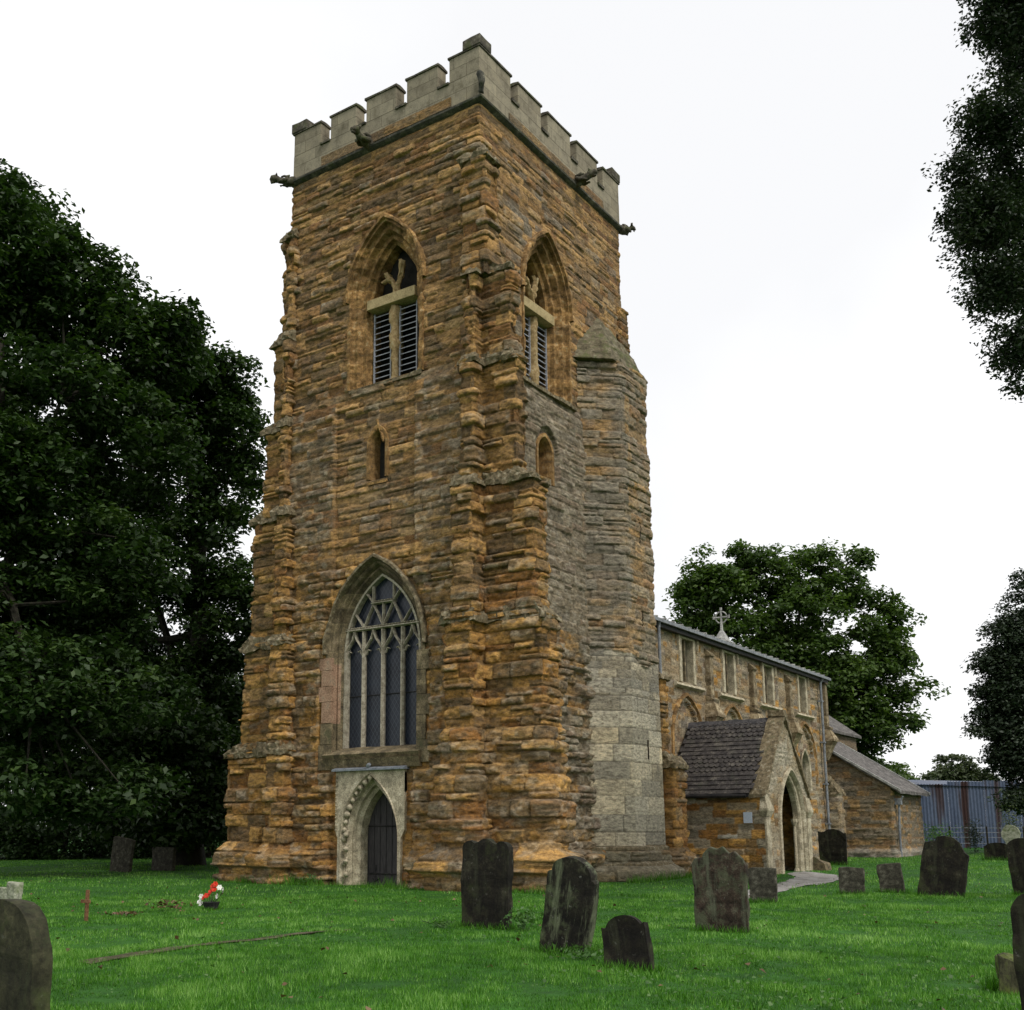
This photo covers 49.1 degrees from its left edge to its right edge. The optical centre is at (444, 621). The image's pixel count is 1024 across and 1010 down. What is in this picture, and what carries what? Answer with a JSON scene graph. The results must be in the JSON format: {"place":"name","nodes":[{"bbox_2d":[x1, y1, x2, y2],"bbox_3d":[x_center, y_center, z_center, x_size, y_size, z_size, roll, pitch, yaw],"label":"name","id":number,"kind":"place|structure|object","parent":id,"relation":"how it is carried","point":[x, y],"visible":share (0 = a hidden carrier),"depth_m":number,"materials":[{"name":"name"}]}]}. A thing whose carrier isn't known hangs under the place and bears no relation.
{"place":"outdoors","nodes":[
{"label":"outdoors","id":0,"kind":"place"},
{"bbox_2d":[80,929,348,963],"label":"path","id":1,"kind":"structure","parent":0,"point":[96,960],"depth_m":12.23,"materials":[{"name":"brown soil"}]},
{"bbox_2d":[0,837,1022,1009],"bbox_3d":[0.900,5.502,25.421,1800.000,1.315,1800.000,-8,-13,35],"label":"ground","id":2,"kind":"structure","parent":0,"point":[531,990],"depth_m":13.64,"materials":[{"name":"green plant"}]},
{"bbox_2d":[0,887,6,898],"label":"gravestone","id":3,"kind":"object","parent":2,"relation":"on","point":[3,892],"visible":0.15,"depth_m":11.89,"materials":[{"name":"grey stone"}]},
{"bbox_2d":[7,881,23,898],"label":"gravestone","id":4,"kind":"object","parent":2,"relation":"on","point":[14,890],"visible":0.3,"depth_m":11.61,"materials":[{"name":"grey stone"}]},
{"bbox_2d":[0,899,52,1009],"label":"gravestone","id":5,"kind":"object","parent":2,"relation":"on","point":[26,960],"visible":1,"depth_m":7.03,"materials":[{"name":"grey stone"}]},
{"bbox_2d":[81,890,90,920],"bbox_3d":[-5.283,4.232,16.450,0.220,0.560,0.055,-8,-13,35],"label":"grave marker","id":6,"kind":"object","parent":2,"relation":"on","point":[86,901],"visible":0.8,"depth_m":16.45,"materials":[{"name":"brown wood"}]},
{"bbox_2d":[0,158,220,830],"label":"broadleaf tree","id":7,"kind":"object","parent":2,"relation":"on","point":[56,690],"visible":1,"depth_m":35.69,"materials":[{"name":"green plant"}]},
{"bbox_2d":[97,911,142,915],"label":"fallen leaves","id":8,"kind":"object","parent":2,"relation":"on","point":[125,913],"visible":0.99,"depth_m":17.15,"materials":[{"name":"brown plant"}]},
{"bbox_2d":[0,646,244,859],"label":"hedge","id":9,"kind":"object","parent":2,"relation":"on","point":[40,839],"visible":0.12,"depth_m":50.23,"materials":[{"name":"green plant"}]},
{"bbox_2d":[109,836,135,872],"bbox_3d":[-10.635,7.801,36.767,1.026,1.388,0.153,2,-7,37],"label":"gravestone","id":10,"kind":"object","parent":2,"relation":"on","point":[122,852],"visible":0.67,"depth_m":36.69,"materials":[{"name":"grey stone"}]},
{"bbox_2d":[151,847,175,870],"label":"gravestone","id":11,"kind":"object","parent":2,"relation":"on","point":[164,858],"visible":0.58,"depth_m":38.02,"materials":[{"name":"grey stone"}]},
{"bbox_2d":[59,331,272,865],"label":"broadleaf tree","id":12,"kind":"object","parent":2,"relation":"on","point":[207,656],"visible":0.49,"depth_m":42.82,"materials":[{"name":"green plant"}]},
{"bbox_2d":[145,899,194,910],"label":"dead leaves","id":13,"kind":"object","parent":2,"relation":"on","point":[171,906],"visible":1,"depth_m":18.59,"materials":[{"name":"brown plant"}]},
{"bbox_2d":[197,881,223,908],"bbox_3d":[-3.983,4.662,18.994,0.623,0.496,0.295,-3,-11,16],"label":"flower pot","id":14,"kind":"object","parent":2,"relation":"on","point":[214,886],"visible":0.98,"depth_m":18.96,"materials":[{"name":"black metal"}]},
{"bbox_2d":[298,872,320,884],"bbox_3d":[-3.329,6.399,27.784,0.707,0.340,0.550,-8,-13,35],"label":"weed","id":15,"kind":"object","parent":2,"relation":"on","point":[307,878],"visible":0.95,"depth_m":27.76,"materials":[{"name":"green plant"}]},
{"bbox_2d":[421,917,455,927],"bbox_3d":[-0.052,4.158,15.412,0.438,0.172,0.441,-4,-11,21],"label":"weed","id":16,"kind":"object","parent":2,"relation":"on","point":[441,924],"visible":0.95,"depth_m":15.34,"materials":[{"name":"green plant"}]},
{"bbox_2d":[460,839,513,929],"bbox_3d":[0.578,3.765,15.489,0.794,1.502,0.153,-8,-15,35],"label":"gravestone","id":17,"kind":"object","parent":2,"relation":"on","point":[487,875],"visible":0.72,"depth_m":15.44,"materials":[{"name":"grey stone"}]},
{"bbox_2d":[30,871,1002,1009],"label":"scattered leaves","id":18,"kind":"object","parent":2,"relation":"on","point":[368,1008],"visible":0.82,"depth_m":13.21,"materials":[{"name":"plant"}]},
{"bbox_2d":[500,903,542,930],"bbox_3d":[1.105,3.950,14.914,0.679,0.380,0.679,8,-13,-35],"label":"weed","id":19,"kind":"object","parent":2,"relation":"on","point":[522,919],"visible":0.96,"depth_m":14.85,"materials":[{"name":"green plant"}]},
{"bbox_2d":[24,883,1019,1009],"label":"clover","id":20,"kind":"object","parent":2,"relation":"on","point":[781,997],"visible":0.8,"depth_m":10.08,"materials":[{"name":"green plant"}]},
{"bbox_2d":[539,856,598,954],"bbox_3d":[1.311,3.147,11.860,0.584,1.314,0.158,7,-1,36],"label":"gravestone","id":21,"kind":"object","parent":2,"relation":"on","point":[571,902],"visible":0.77,"depth_m":11.80,"materials":[{"name":"grey stone"}]},
{"bbox_2d":[210,33,930,892],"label":"church","id":22,"kind":"structure","parent":2,"relation":"on","point":[460,635],"depth_m":29.82,"materials":[{"name":"stone"}]},
{"bbox_2d":[318,553,429,770],"bbox_3d":[-1.715,0.971,28.402,3.690,5.492,0.679,-8,-13,35],"label":"window","id":23,"kind":"structure","parent":22,"relation":"in","point":[373,695],"depth_m":28.64,"materials":[{"name":"grey stone"}]},
{"bbox_2d":[366,425,388,485],"bbox_3d":[-1.667,-4.369,29.344,0.720,1.647,0.407,-8,-13,35],"label":"lancet window","id":24,"kind":"structure","parent":22,"relation":"in","point":[377,467],"depth_m":29.39,"materials":[{"name":"stone"}]},
{"bbox_2d":[367,793,396,885],"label":"door","id":25,"kind":"structure","parent":22,"relation":"in","point":[382,829],"depth_m":27.98,"materials":[{"name":"grey wood"}]},
{"bbox_2d":[345,212,426,393],"bbox_3d":[-1.394,-8.629,30.165,2.733,4.933,0.956,-8,-13,35],"label":"window","id":26,"kind":"structure","parent":22,"relation":"in","point":[385,297],"depth_m":30.42,"materials":[{"name":"stone"}]},
{"bbox_2d":[535,433,554,486],"bbox_3d":[2.514,-4.284,29.815,0.422,1.535,0.920,-8,-13,35],"label":"lancet window","id":27,"kind":"structure","parent":22,"relation":"in","point":[544,452],"depth_m":30.00,"materials":[{"name":"stone"}]},
{"bbox_2d":[520,229,573,402],"bbox_3d":[2.508,-8.491,30.879,0.958,4.920,2.754,-8,-13,35],"label":"window","id":28,"kind":"structure","parent":22,"relation":"in","point":[546,296],"depth_m":31.37,"materials":[{"name":"stone"}]},
{"bbox_2d":[674,634,705,692],"bbox_3d":[7.728,1.301,35.972,0.454,1.784,2.215,-8,-13,35],"label":"clerestory window","id":29,"kind":"structure","parent":22,"relation":"in","point":[687,647],"depth_m":36.15,"materials":[{"name":"stone"}]},
{"bbox_2d":[718,649,744,702],"bbox_3d":[9.787,1.827,38.777,0.454,1.782,2.134,-8,-13,35],"label":"clerestory window","id":30,"kind":"structure","parent":22,"relation":"in","point":[729,660],"depth_m":38.94,"materials":[{"name":"stone"}]},
{"bbox_2d":[759,662,782,709],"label":"clerestory window","id":31,"kind":"structure","parent":22,"relation":"in","point":[768,672],"depth_m":42.01,"materials":[{"name":"stone"}]},
{"bbox_2d":[794,674,815,719],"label":"clerestory window","id":32,"kind":"structure","parent":22,"relation":"in","point":[802,682],"depth_m":45.07,"materials":[{"name":"stone"}]},
{"bbox_2d":[800,749,812,790],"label":"lancet window","id":33,"kind":"structure","parent":22,"relation":"in","point":[804,756],"depth_m":44.65,"materials":[{"name":"stone"}]},
{"bbox_2d":[549,942,603,959],"bbox_3d":[1.432,3.356,11.379,0.908,0.188,0.616,3,-11,-14],"label":"weed","id":34,"kind":"object","parent":2,"relation":"on","point":[588,951],"visible":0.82,"depth_m":11.27,"materials":[{"name":"green plant"}]},
{"bbox_2d":[601,915,654,972],"bbox_3d":[1.723,3.167,10.524,0.522,0.787,0.121,-19,-23,36],"label":"gravestone","id":35,"kind":"object","parent":2,"relation":"on","point":[625,937],"visible":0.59,"depth_m":10.52,"materials":[{"name":"grey stone"}]},
{"bbox_2d":[692,847,749,932],"bbox_3d":[3.607,3.621,14.571,0.733,1.359,0.118,-8,-13,31],"label":"gravestone","id":36,"kind":"object","parent":2,"relation":"on","point":[720,876],"visible":0.73,"depth_m":14.54,"materials":[{"name":"grey stone"}]},
{"bbox_2d":[748,867,777,902],"bbox_3d":[6.027,5.120,21.141,0.549,0.932,0.104,-8,-13,35],"label":"gravestone","id":37,"kind":"object","parent":2,"relation":"on","point":[762,881],"visible":0.59,"depth_m":21.13,"materials":[{"name":"grey stone"}]},
{"bbox_2d":[661,536,950,778],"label":"broadleaf tree","id":38,"kind":"object","parent":2,"relation":"on","point":[701,595],"visible":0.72,"depth_m":61.96,"materials":[{"name":"green plant"}]},
{"bbox_2d":[818,829,847,864],"bbox_3d":[13.374,7.891,38.498,0.960,1.499,0.116,-8,-13,35],"label":"gravestone","id":39,"kind":"object","parent":2,"relation":"on","point":[832,843],"visible":0.64,"depth_m":38.48,"materials":[{"name":"grey stone"}]},
{"bbox_2d":[838,867,864,893],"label":"gravestone","id":40,"kind":"object","parent":2,"relation":"on","point":[852,879],"visible":0.56,"depth_m":23.31,"materials":[{"name":"grey stone"}]},
{"bbox_2d":[876,863,905,892],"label":"gravestone","id":41,"kind":"object","parent":2,"relation":"on","point":[890,875],"visible":0.64,"depth_m":23.88,"materials":[{"name":"grey stone"}]},
{"bbox_2d":[875,756,918,779],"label":"bush","id":42,"kind":"object","parent":2,"relation":"on","point":[906,767],"visible":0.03,"depth_m":70.87,"materials":[{"name":"green plant"}]},
{"bbox_2d":[917,836,968,896],"bbox_3d":[10.062,5.090,22.590,0.926,1.515,0.164,2,-11,37],"label":"gravestone","id":43,"kind":"object","parent":2,"relation":"on","point":[944,864],"visible":0.71,"depth_m":22.55,"materials":[{"name":"grey stone"}]},
{"bbox_2d":[924,822,961,840],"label":"shrub","id":44,"kind":"object","parent":2,"relation":"on","point":[935,835],"visible":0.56,"depth_m":56.88,"materials":[{"name":"green plant"}]},
{"bbox_2d":[916,753,1000,780],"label":"broadleaf tree","id":45,"kind":"object","parent":2,"relation":"on","point":[964,770],"visible":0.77,"depth_m":83.56,"materials":[{"name":"green plant"}]},
{"bbox_2d":[909,780,1023,847],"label":"shed","id":46,"kind":"structure","parent":2,"relation":"on","point":[954,803],"depth_m":59.22,"materials":[{"name":"grey metal"}]},
{"bbox_2d":[920,0,1023,403],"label":"broadleaf tree","id":47,"kind":"object","parent":2,"relation":"on","point":[989,223],"visible":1,"depth_m":21.86,"materials":[{"name":"green plant"}]},
{"bbox_2d":[923,826,1023,843],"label":"wire fence","id":48,"kind":"object","parent":2,"relation":"on","point":[986,837],"visible":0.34,"depth_m":57.42,"materials":[{"name":"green metal"}]},
{"bbox_2d":[959,813,987,851],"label":"shrub","id":49,"kind":"object","parent":2,"relation":"on","point":[971,834],"visible":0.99,"depth_m":49.92,"materials":[{"name":"green plant"}]},
{"bbox_2d":[960,567,1023,816],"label":"broadleaf tree","id":50,"kind":"object","parent":2,"relation":"on","point":[1000,716],"visible":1,"depth_m":47.86,"materials":[{"name":"green plant"}]},
{"bbox_2d":[983,843,1007,859],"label":"gravestone","id":51,"kind":"object","parent":2,"relation":"on","point":[996,850],"visible":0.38,"depth_m":41.96,"materials":[{"name":"grey stone"}]},
{"bbox_2d":[995,952,1018,994],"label":"stone block","id":52,"kind":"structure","parent":2,"relation":"on","point":[1005,969],"depth_m":9.17,"materials":[{"name":"grey stone"}]},
{"bbox_2d":[992,787,1023,842],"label":"shrub","id":53,"kind":"object","parent":2,"relation":"on","point":[1009,822],"visible":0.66,"depth_m":44.59,"materials":[{"name":"green plant"}]},
{"bbox_2d":[1001,825,1020,843],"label":"gravestone","id":54,"kind":"object","parent":2,"relation":"on","point":[1013,832],"visible":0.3,"depth_m":44.01,"materials":[{"name":"beige stone"}]},
{"bbox_2d":[1006,838,1023,894],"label":"gravestone","id":55,"kind":"object","parent":2,"relation":"on","point":[1015,851],"visible":0.84,"depth_m":23.42,"materials":[{"name":"grey stone"}]},
{"bbox_2d":[1010,893,1023,1009],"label":"gravestone","id":56,"kind":"object","parent":2,"relation":"on","point":[1017,913],"visible":1,"depth_m":7.51,"materials":[{"name":"grey stone"}]},
{"bbox_2d":[0,0,1023,805],"label":"sky","id":57,"kind":"structure","parent":0,"point":[802,348],"materials":[{"name":"white"}]},
{"bbox_2d":[748,871,838,898],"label":"paving","id":58,"kind":"structure","parent":0,"point":[806,878],"depth_m":29.08,"materials":[{"name":"stone"}]}
]}

